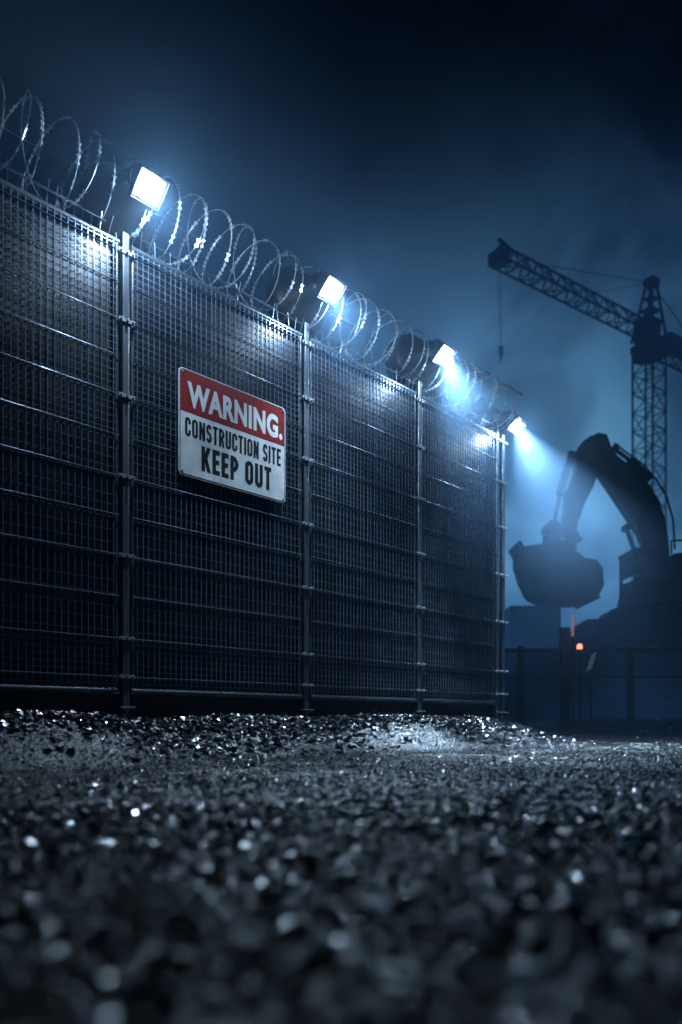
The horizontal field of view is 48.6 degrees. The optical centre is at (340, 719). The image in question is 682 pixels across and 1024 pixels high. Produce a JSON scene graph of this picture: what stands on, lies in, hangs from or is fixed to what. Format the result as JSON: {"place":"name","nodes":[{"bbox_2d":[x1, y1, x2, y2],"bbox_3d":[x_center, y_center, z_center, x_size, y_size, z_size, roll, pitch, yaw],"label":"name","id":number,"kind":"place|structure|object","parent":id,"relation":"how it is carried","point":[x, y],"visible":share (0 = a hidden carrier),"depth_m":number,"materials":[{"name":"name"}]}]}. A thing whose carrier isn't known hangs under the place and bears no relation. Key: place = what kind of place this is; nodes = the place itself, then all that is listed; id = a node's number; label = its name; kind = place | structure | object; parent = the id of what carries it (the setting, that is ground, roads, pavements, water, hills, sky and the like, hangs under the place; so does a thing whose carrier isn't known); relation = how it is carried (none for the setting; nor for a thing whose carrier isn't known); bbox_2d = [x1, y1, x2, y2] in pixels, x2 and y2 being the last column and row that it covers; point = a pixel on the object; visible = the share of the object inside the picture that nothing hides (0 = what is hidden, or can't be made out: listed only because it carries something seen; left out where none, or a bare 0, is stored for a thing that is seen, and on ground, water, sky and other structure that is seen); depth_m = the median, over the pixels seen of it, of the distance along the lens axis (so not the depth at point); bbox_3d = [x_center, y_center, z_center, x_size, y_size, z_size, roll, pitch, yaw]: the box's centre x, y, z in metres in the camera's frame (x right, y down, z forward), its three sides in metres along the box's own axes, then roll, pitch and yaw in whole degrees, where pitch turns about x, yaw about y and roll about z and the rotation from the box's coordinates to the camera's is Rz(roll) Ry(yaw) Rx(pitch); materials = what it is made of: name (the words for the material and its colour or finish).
{"place":"outdoors","nodes":[
{"label":"outdoors","id":0,"kind":"place"},
{"bbox_2d":[0,646,681,1023],"bbox_3d":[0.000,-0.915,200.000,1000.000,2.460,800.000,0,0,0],"label":"ground","id":1,"kind":"structure","parent":0,"point":[542,698],"depth_m":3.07,"materials":[{"name":"black gravel"}]},
{"bbox_2d":[114,231,135,715],"bbox_3d":[-1.816,-2.031,6.326,0.140,4.462,0.150,0,0,43],"label":"fence post","id":2,"kind":"object","parent":1,"relation":"on","point":[124,555],"visible":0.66,"depth_m":6.30,"materials":[{"name":"metal"}]},
{"bbox_2d":[0,178,119,713],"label":"security fence","id":3,"kind":"object","parent":2,"relation":"attached to","point":[59,464],"visible":1,"depth_m":5.93,"materials":[{"name":"metal"}]},
{"bbox_2d":[73,161,170,255],"bbox_3d":[-1.756,-4.330,6.270,0.806,0.690,0.690,0,0,43],"label":"floodlight","id":4,"kind":"object","parent":2,"relation":"attached to","point":[139,189],"visible":0.92,"depth_m":6.14,"materials":[{"name":"metal"}]},
{"bbox_2d":[129,245,302,718],"bbox_3d":[-1.103,-1.960,7.097,0.089,4.081,2.099,0,0,43],"label":"security fence","id":5,"kind":"object","parent":2,"relation":"attached to","point":[215,598],"visible":0.92,"depth_m":6.96,"materials":[{"name":"metal"}]},
{"bbox_2d":[178,367,284,502],"bbox_3d":[-0.994,-2.647,7.117,0.019,0.955,1.270,0,0,43],"label":"warning sign","id":6,"kind":"object","parent":5,"relation":"attached to","point":[230,437],"visible":1,"depth_m":7.06,"materials":[{"name":"white metal"}]},
{"bbox_2d":[0,128,500,436],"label":"barbed strand","id":7,"kind":"object","parent":2,"relation":"attached to","point":[150,243],"visible":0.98,"depth_m":7.22,"materials":[{"name":"metal"}]},
{"bbox_2d":[0,78,523,428],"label":"razor wire","id":8,"kind":"object","parent":2,"relation":"attached to","point":[81,195],"visible":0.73,"depth_m":7.18,"materials":[{"name":"metal"}]},
{"bbox_2d":[297,322,313,716],"bbox_3d":[-0.374,-2.031,7.854,0.140,4.462,0.150,0,0,43],"label":"fence post","id":9,"kind":"object","parent":1,"relation":"on","point":[306,524],"visible":0.79,"depth_m":7.83,"materials":[{"name":"metal"}]},
{"bbox_2d":[266,266,347,338],"bbox_3d":[-0.314,-4.380,7.798,0.806,0.690,0.690,0,0,43],"label":"floodlight","id":10,"kind":"object","parent":9,"relation":"attached to","point":[324,288],"visible":0.94,"depth_m":7.67,"materials":[{"name":"metal"}]},
{"bbox_2d":[309,337,416,715],"bbox_3d":[0.279,-1.960,8.561,0.089,4.081,1.922,0,0,43],"label":"security fence","id":11,"kind":"object","parent":9,"relation":"attached to","point":[362,539],"visible":0.93,"depth_m":8.51,"materials":[{"name":"metal"}]},
{"bbox_2d":[412,381,425,714],"bbox_3d":[0.947,-2.031,9.253,0.140,4.462,0.150,0,0,43],"label":"fence post","id":12,"kind":"object","parent":1,"relation":"on","point":[419,607],"visible":0.79,"depth_m":9.22,"materials":[{"name":"metal"}]},
{"bbox_2d":[386,334,456,394],"bbox_3d":[1.006,-4.400,9.197,0.806,0.690,0.690,0,0,43],"label":"floodlight","id":13,"kind":"object","parent":12,"relation":"attached to","point":[442,354],"visible":0.88,"depth_m":9.06,"materials":[{"name":"metal"}]},
{"bbox_2d":[422,395,495,716],"bbox_3d":[1.548,-1.960,9.906,0.090,4.081,1.772,0,0,43],"label":"security fence","id":14,"kind":"object","parent":12,"relation":"attached to","point":[458,549],"visible":0.93,"depth_m":9.90,"materials":[{"name":"metal"}]},
{"bbox_2d":[490,413,502,717],"bbox_3d":[2.164,-2.031,10.543,0.140,4.462,0.150,0,0,43],"label":"fence post","id":15,"kind":"object","parent":1,"relation":"on","point":[497,574],"visible":0.94,"depth_m":10.51,"materials":[{"name":"metal"}]},
{"bbox_2d":[464,403,525,435],"bbox_3d":[2.194,-4.180,10.717,0.804,0.690,0.690,0,0,35],"label":"floodlight","id":16,"kind":"object","parent":15,"relation":"attached to","point":[515,424],"visible":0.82,"depth_m":10.54,"materials":[{"name":"metal"}]},
{"bbox_2d":[499,434,508,718],"bbox_3d":[2.274,-2.031,10.659,0.140,4.462,0.150,0,0,43],"label":"fence post","id":17,"kind":"object","parent":1,"relation":"on","point":[503,443],"visible":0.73,"depth_m":10.63,"materials":[{"name":"metal"}]},
{"bbox_2d":[505,606,560,646],"bbox_3d":[7.975,-3.340,33.480,2.070,2.680,5.140,0,0,0],"label":"site container","id":18,"kind":"object","parent":1,"relation":"on","point":[531,626],"visible":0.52,"depth_m":31.00,"materials":[{"name":"metal"}]},
{"bbox_2d":[572,615,573,718],"bbox_3d":[4.882,-1.100,15.900,0.041,2.200,0.041,0,0,22],"label":"marker pole","id":19,"kind":"object","parent":1,"relation":"on","point":[572,667],"visible":1,"depth_m":15.88,"materials":[{"name":"metal"}]},
{"bbox_2d":[577,644,581,719],"bbox_3d":[4.932,-0.785,15.600,0.107,1.570,0.110,0,0,0],"label":"hazard beacon","id":20,"kind":"object","parent":1,"relation":"on","point":[579,647],"visible":1,"depth_m":15.58,"materials":[{"name":"metal"}]},
{"bbox_2d":[488,237,681,580],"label":"tower crane","id":21,"kind":"object","parent":1,"relation":"on","point":[653,345],"visible":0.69,"depth_m":58.13,"materials":[{"name":"paint"}]},
{"bbox_2d":[586,652,596,718],"bbox_3d":[5.079,-0.695,15.314,0.210,1.350,0.060,0,0,20],"label":"hazard board","id":22,"kind":"object","parent":1,"relation":"on","point":[591,661],"visible":1,"depth_m":15.30,"materials":[{"name":"white"}]},
{"bbox_2d":[505,627,681,719],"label":"site barrier","id":23,"kind":"object","parent":1,"relation":"on","point":[564,651],"visible":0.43,"depth_m":15.94,"materials":[{"name":"black metal"}]},
{"bbox_2d":[508,432,681,643],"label":"excavator","id":24,"kind":"object","parent":1,"relation":"on","point":[551,571],"visible":0.91,"depth_m":21.60,"materials":[{"name":"paint"}]},
{"bbox_2d":[556,634,656,700],"bbox_3d":[7.607,-1.295,21.000,3.714,2.320,3.000,0,0,0],"label":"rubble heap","id":25,"kind":"object","parent":1,"relation":"on","point":[609,663],"visible":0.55,"depth_m":20.36,"materials":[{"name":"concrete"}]},
{"bbox_2d":[0,0,681,631],"label":"sky","id":26,"kind":"structure","parent":0,"point":[390,147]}
]}

